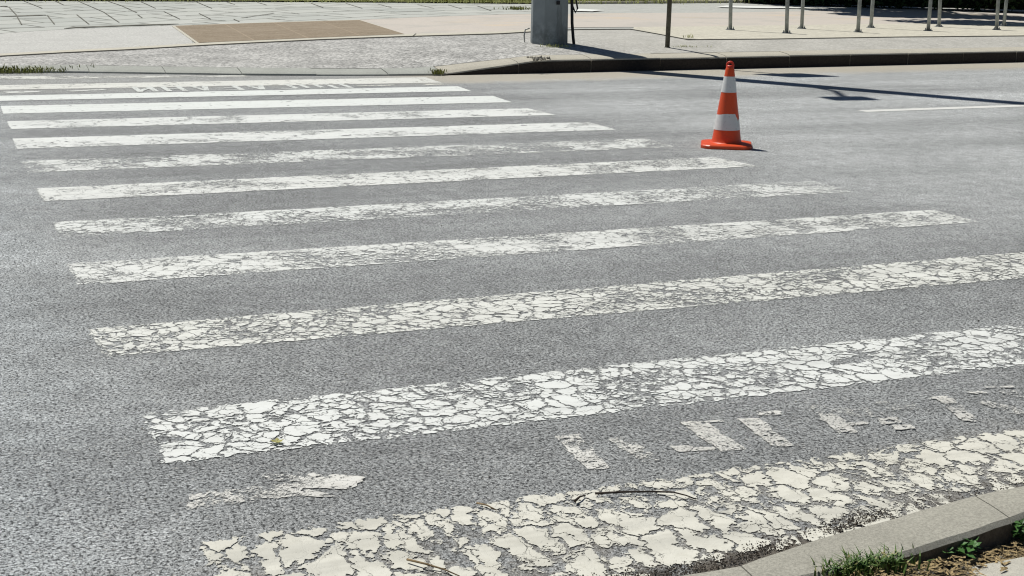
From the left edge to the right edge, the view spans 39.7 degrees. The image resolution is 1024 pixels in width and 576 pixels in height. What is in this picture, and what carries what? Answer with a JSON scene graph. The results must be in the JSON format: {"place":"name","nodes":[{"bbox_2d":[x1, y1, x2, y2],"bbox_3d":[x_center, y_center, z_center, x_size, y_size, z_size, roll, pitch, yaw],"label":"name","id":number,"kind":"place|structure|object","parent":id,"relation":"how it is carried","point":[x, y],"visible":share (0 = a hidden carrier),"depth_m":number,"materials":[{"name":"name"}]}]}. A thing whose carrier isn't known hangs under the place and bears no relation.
{"place":"outdoors","nodes":[
{"label":"outdoors","id":0,"kind":"place"},
{"bbox_2d":[6,89,104,92],"bbox_3d":[-4.812,-2.079,14.956,1.057,0.001,0.210,-5,15,-24],"label":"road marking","id":1,"kind":"object","parent":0,"point":[39,91],"visible":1,"depth_m":14.86,"materials":[{"name":"paint"}]},
{"bbox_2d":[185,472,364,509],"bbox_3d":[-0.665,0.561,4.005,0.516,0.001,0.229,-3,14,-16],"label":"road marking","id":2,"kind":"object","parent":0,"point":[351,481],"visible":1,"depth_m":4.00,"materials":[{"name":"paint"}]},
{"bbox_2d":[364,84,441,85],"bbox_3d":[-1.275,-2.329,16.259,1.060,0.001,0.152,-4,14,-22],"label":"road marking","id":3,"kind":"object","parent":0,"point":[395,85],"visible":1,"depth_m":16.17,"materials":[{"name":"paint"}]},
{"bbox_2d":[0,0,954,68],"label":"pavement","id":4,"kind":"structure","parent":0,"point":[662,8],"depth_m":30.92,"materials":[{"name":"grey concrete"}]},
{"bbox_2d":[0,25,191,53],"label":"pale pad","id":5,"kind":"object","parent":4,"relation":"on","point":[63,39],"visible":1,"depth_m":20.98,"materials":[{"name":"grey concrete"}]},
{"bbox_2d":[0,1,530,32],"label":"slab paving","id":6,"kind":"structure","parent":4,"relation":"on","point":[59,15],"depth_m":26.62,"materials":[{"name":"grey concrete"}]},
{"bbox_2d":[2,1,491,35],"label":"slab gaps","id":7,"kind":"object","parent":6,"relation":"on","point":[16,15],"visible":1,"depth_m":25.35,"materials":[{"name":"grey concrete"}]},
{"bbox_2d":[494,5,529,9],"bbox_3d":[0.249,-5.694,28.810,1.386,0.113,0.682,-4,14,-22],"label":"grass tuft","id":8,"kind":"object","parent":6,"relation":"on","point":[515,8],"visible":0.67,"depth_m":28.70,"materials":[{"name":"green plant"}]},
{"bbox_2d":[0,29,530,55],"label":"edging strip","id":9,"kind":"object","parent":4,"relation":"on","point":[248,41],"visible":0.93,"depth_m":20.53,"materials":[{"name":"beige concrete"}]},
{"bbox_2d":[173,20,393,42],"bbox_3d":[-3.547,-4.054,22.347,3.392,0.177,3.624,-4,14,-22],"label":"panel border","id":10,"kind":"object","parent":4,"relation":"on","point":[185,34],"visible":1,"depth_m":22.87,"materials":[{"name":"beige concrete"}]},
{"bbox_2d":[176,20,402,42],"bbox_3d":[-3.546,-4.059,22.340,3.282,0.168,3.413,-4,14,-22],"label":"brown paver panel","id":11,"kind":"object","parent":10,"relation":"on","point":[250,31],"visible":1,"depth_m":22.20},
{"bbox_2d":[0,30,1023,67],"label":"apron","id":12,"kind":"object","parent":4,"relation":"on","point":[408,52],"visible":0.94,"depth_m":19.40,"materials":[{"name":"grey concrete"}]},
{"bbox_2d":[0,29,629,56],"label":"edging joint","id":13,"kind":"object","parent":12,"relation":"on","point":[304,40],"visible":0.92,"depth_m":20.55,"materials":[{"name":"grey concrete"}]},
{"bbox_2d":[540,43,572,47],"bbox_3d":[0.581,-3.296,19.292,0.515,0.073,0.215,1,13,-1],"label":"grass tuft","id":14,"kind":"object","parent":12,"relation":"on","point":[548,45],"visible":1,"depth_m":19.29,"materials":[{"name":"green plant"}]},
{"bbox_2d":[665,0,671,47],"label":"sign post","id":15,"kind":"object","parent":12,"relation":"on","point":[668,23],"visible":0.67,"depth_m":19.73,"materials":[{"name":"metal"}]},
{"bbox_2d":[631,29,1023,39],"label":"pad joint","id":16,"kind":"object","parent":12,"relation":"on","point":[820,38],"visible":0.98,"depth_m":22.06,"materials":[{"name":"grey concrete"}]},
{"bbox_2d":[523,0,577,45],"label":"street mast","id":17,"kind":"object","parent":4,"relation":"on","point":[549,22],"visible":0.83,"depth_m":19.40,"materials":[{"name":"metal"}]},
{"bbox_2d":[575,9,599,10],"bbox_3d":[1.575,-5.666,28.902,0.569,0.010,0.956,4,13,11],"label":"path marking","id":18,"kind":"object","parent":4,"relation":"on","point":[587,10],"visible":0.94,"depth_m":28.80,"materials":[{"name":"white paint"}]},
{"bbox_2d":[578,0,756,3],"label":"verge kerb","id":19,"kind":"structure","parent":4,"relation":"on","point":[649,2],"depth_m":33.18,"materials":[{"name":"concrete"}]},
{"bbox_2d":[363,8,1023,33],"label":"bike path","id":20,"kind":"structure","parent":4,"relation":"on","point":[454,24],"depth_m":26.39,"materials":[{"name":"white concrete"}]},
{"bbox_2d":[719,6,811,7],"bbox_3d":[5.743,-6.337,31.987,2.395,0.012,0.962,1,13,1],"label":"path marking","id":21,"kind":"object","parent":4,"relation":"on","point":[761,7],"visible":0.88,"depth_m":32.04,"materials":[{"name":"white paint"}]},
{"bbox_2d":[634,22,1023,38],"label":"rack pad","id":22,"kind":"object","parent":4,"relation":"on","point":[839,30],"visible":0.98,"depth_m":23.53,"materials":[{"name":"concrete"}]},
{"bbox_2d":[726,0,790,32],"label":"bike stand","id":23,"kind":"object","parent":22,"relation":"on","point":[729,27],"visible":0.91,"depth_m":22.66,"materials":[{"name":"paint"}]},
{"bbox_2d":[797,0,861,32],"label":"bike stand","id":24,"kind":"object","parent":22,"relation":"on","point":[857,29],"visible":0.95,"depth_m":23.31,"materials":[{"name":"paint"}]},
{"bbox_2d":[866,0,932,30],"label":"bike stand","id":25,"kind":"object","parent":22,"relation":"on","point":[871,25],"visible":0.92,"depth_m":24.12,"materials":[{"name":"paint"}]},
{"bbox_2d":[934,0,1000,29],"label":"bike stand","id":26,"kind":"object","parent":22,"relation":"on","point":[938,24],"visible":0.95,"depth_m":24.89,"materials":[{"name":"paint"}]},
{"bbox_2d":[1000,0,1007,25],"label":"bike stand","id":27,"kind":"object","parent":22,"relation":"on","point":[1003,23],"visible":0.91,"depth_m":26.04,"materials":[{"name":"paint"}]},
{"bbox_2d":[736,0,1023,11],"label":"hedge","id":28,"kind":"object","parent":4,"relation":"on","point":[976,5],"visible":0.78,"depth_m":32.82,"materials":[{"name":"green plant"}]},
{"bbox_2d":[275,0,696,1],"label":"verge soil","id":29,"kind":"structure","parent":0,"point":[380,0],"depth_m":30.85,"materials":[{"name":"brown soil"}]},
{"bbox_2d":[2,0,770,4],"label":"verge grass","id":30,"kind":"structure","parent":29,"relation":"on","point":[494,1],"depth_m":30.95,"materials":[{"name":"green plant"}]},
{"bbox_2d":[592,0,680,3],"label":"grass tuft","id":31,"kind":"object","parent":29,"relation":"on","point":[642,0],"visible":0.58,"depth_m":33.18,"materials":[{"name":"green plant"}]},
{"bbox_2d":[0,62,1023,575],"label":"road","id":32,"kind":"structure","parent":0,"point":[90,484],"depth_m":6.09,"materials":[{"name":"grey asphalt"}]},
{"bbox_2d":[0,75,247,78],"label":"crossing stripe","id":33,"kind":"object","parent":32,"relation":"on","point":[35,77],"visible":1,"depth_m":16.64,"materials":[{"name":"paint"}]},
{"bbox_2d":[0,65,440,75],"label":"dropped kerb","id":34,"kind":"structure","parent":32,"relation":"on","point":[423,71],"depth_m":17.35,"materials":[{"name":"concrete"}]},
{"bbox_2d":[0,62,93,73],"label":"grass tuft","id":35,"kind":"object","parent":34,"relation":"on","point":[16,70],"visible":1,"depth_m":17.05,"materials":[{"name":"green plant"}]},
{"bbox_2d":[0,77,440,89],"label":"crossing stripe","id":36,"kind":"object","parent":32,"relation":"on","point":[254,82],"visible":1,"depth_m":16.13,"materials":[{"name":"paint"}]},
{"bbox_2d":[0,86,470,100],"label":"crossing stripe","id":37,"kind":"object","parent":32,"relation":"on","point":[215,93],"visible":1,"depth_m":14.99,"materials":[{"name":"paint"}]},
{"bbox_2d":[131,83,353,91],"bbox_3d":[-2.965,-2.217,15.663,2.370,0.003,0.569,-4,14,-22],"label":"lettering","id":38,"kind":"object","parent":32,"relation":"on","point":[203,88],"visible":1,"depth_m":15.63,"materials":[{"name":"paint"}]},
{"bbox_2d":[1,96,510,113],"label":"crossing stripe","id":39,"kind":"object","parent":32,"relation":"on","point":[237,104],"visible":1,"depth_m":13.94,"materials":[{"name":"paint"}]},
{"bbox_2d":[7,108,553,128],"bbox_3d":[-1.983,-1.544,12.873,4.921,0.001,0.645,-4,14,-21],"label":"crossing stripe","id":40,"kind":"object","parent":32,"relation":"on","point":[305,117],"visible":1,"depth_m":12.82,"materials":[{"name":"paint"}]},
{"bbox_2d":[13,122,615,148],"bbox_3d":[-1.509,-1.279,11.776,4.997,0.001,0.654,-4,14,-20],"label":"crossing stripe","id":41,"kind":"object","parent":32,"relation":"on","point":[419,131],"visible":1,"depth_m":11.67,"materials":[{"name":"paint"}]},
{"bbox_2d":[22,139,672,171],"bbox_3d":[-1.076,-1.014,10.678,4.993,0.001,0.626,-4,14,-22],"label":"crossing stripe","id":42,"kind":"object","parent":32,"relation":"on","point":[195,162],"visible":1,"depth_m":10.48,"materials":[{"name":"paint"}]},
{"bbox_2d":[37,157,754,200],"bbox_3d":[-0.596,-0.759,9.627,5.022,0.001,0.550,-5,14,-22],"label":"crossing stripe","id":43,"kind":"object","parent":32,"relation":"on","point":[521,172],"visible":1,"depth_m":9.44,"materials":[{"name":"paint"}]},
{"bbox_2d":[430,68,446,74],"bbox_3d":[-0.933,-2.705,17.646,0.234,0.079,0.193,3,13,7],"label":"grass tuft","id":44,"kind":"object","parent":32,"relation":"on","point":[437,71],"visible":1,"depth_m":17.61,"materials":[{"name":"green plant"}]},
{"bbox_2d":[54,181,852,236],"bbox_3d":[-0.152,-0.500,8.553,5.013,0.001,0.551,-4,14,-22],"label":"crossing stripe","id":45,"kind":"object","parent":32,"relation":"on","point":[376,208],"visible":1,"depth_m":8.43,"materials":[{"name":"paint"}]},
{"bbox_2d":[66,210,976,283],"bbox_3d":[0.304,-0.246,7.505,5.112,0.001,0.515,-4,14,-22],"label":"crossing stripe","id":46,"kind":"object","parent":32,"relation":"on","point":[458,245],"visible":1,"depth_m":7.31,"materials":[{"name":"paint"}]},
{"bbox_2d":[88,252,1023,356],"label":"crossing stripe","id":47,"kind":"object","parent":32,"relation":"on","point":[540,301],"visible":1,"depth_m":6.12,"materials":[{"name":"paint"}]},
{"bbox_2d":[142,325,1023,462],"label":"crossing stripe","id":48,"kind":"object","parent":32,"relation":"on","point":[264,406],"visible":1,"depth_m":4.87,"materials":[{"name":"paint"}]},
{"bbox_2d":[199,430,1023,575],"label":"crossing stripe","id":49,"kind":"object","parent":32,"relation":"on","point":[300,549],"visible":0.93,"depth_m":3.78,"materials":[{"name":"paint"}]},
{"bbox_2d":[406,558,459,575],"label":"twig","id":50,"kind":"object","parent":49,"relation":"on","point":[415,561],"visible":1,"depth_m":3.48,"materials":[{"name":"brown wood"}]},
{"bbox_2d":[476,502,496,509],"bbox_3d":[-0.070,0.594,3.863,0.068,0.010,0.006,11,16,36],"label":"twig","id":51,"kind":"object","parent":49,"relation":"on","point":[485,505],"visible":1,"depth_m":3.86,"materials":[{"name":"brown wood"}]},
{"bbox_2d":[595,491,695,498],"bbox_3d":[0.374,0.575,3.976,0.282,0.012,0.048,2,13,4],"label":"twig","id":52,"kind":"object","parent":49,"relation":"on","point":[609,492],"visible":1,"depth_m":3.97,"materials":[{"name":"brown plant"}]},
{"bbox_2d":[562,474,1023,575],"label":"gutter grit","id":53,"kind":"object","parent":49,"relation":"on","point":[780,547],"visible":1,"depth_m":3.64,"materials":[{"name":"grey gravel"}]},
{"bbox_2d":[701,61,751,149],"bbox_3d":[1.728,-1.471,11.331,0.404,0.683,0.404,3,13,8],"label":"traffic cone","id":54,"kind":"object","parent":32,"relation":"on","point":[726,134],"visible":1,"depth_m":11.27,"materials":[{"name":"orange plastic"}]},
{"bbox_2d":[435,47,1023,75],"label":"kerb","id":55,"kind":"structure","parent":32,"relation":"on","point":[657,62],"depth_m":19.47,"materials":[{"name":"concrete"}]},
{"bbox_2d":[555,385,1023,468],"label":"lettering","id":56,"kind":"object","parent":32,"relation":"on","point":[837,422],"visible":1,"depth_m":4.54,"materials":[{"name":"paint"}]},
{"bbox_2d":[684,486,1023,575],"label":"kerb","id":57,"kind":"structure","parent":32,"relation":"on","point":[989,519],"depth_m":3.61,"materials":[{"name":"concrete"}]},
{"bbox_2d":[859,105,1023,111],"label":"lane line","id":58,"kind":"object","parent":32,"relation":"on","point":[877,110],"visible":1,"depth_m":14.62,"materials":[{"name":"paint"}]},
{"bbox_2d":[969,557,1023,575],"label":"pavement","id":59,"kind":"structure","parent":0,"point":[1015,566],"depth_m":3.53,"materials":[{"name":"beige concrete"}]},
{"bbox_2d":[871,539,1023,575],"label":"soil strip","id":60,"kind":"object","parent":59,"relation":"on","point":[1013,548],"visible":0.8,"depth_m":3.56,"materials":[{"name":"brown soil"}]},
{"bbox_2d":[8,55,1023,575],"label":"loose gravel","id":61,"kind":"structure","parent":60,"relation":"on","point":[536,59],"depth_m":4.10,"materials":[{"name":"grey gravel"}]},
{"bbox_2d":[810,543,933,575],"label":"grass tuft","id":62,"kind":"object","parent":60,"relation":"on","point":[870,563],"visible":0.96,"depth_m":3.43,"materials":[{"name":"green plant"}]},
{"bbox_2d":[840,538,1023,575],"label":"dry litter","id":63,"kind":"object","parent":60,"relation":"on","point":[933,564],"visible":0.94,"depth_m":3.54,"materials":[{"name":"plant"}]},
{"bbox_2d":[941,536,980,558],"bbox_3d":[1.124,0.662,3.606,0.138,0.057,0.155,5,14,16],"label":"leafy weed","id":64,"kind":"object","parent":60,"relation":"on","point":[973,545],"visible":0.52,"depth_m":3.60,"materials":[{"name":"green plant"}]},
{"bbox_2d":[1011,518,1023,540],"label":"leafy weed","id":65,"kind":"object","parent":60,"relation":"on","point":[1018,527],"visible":1,"depth_m":3.72,"materials":[{"name":"green plant"}]}
]}

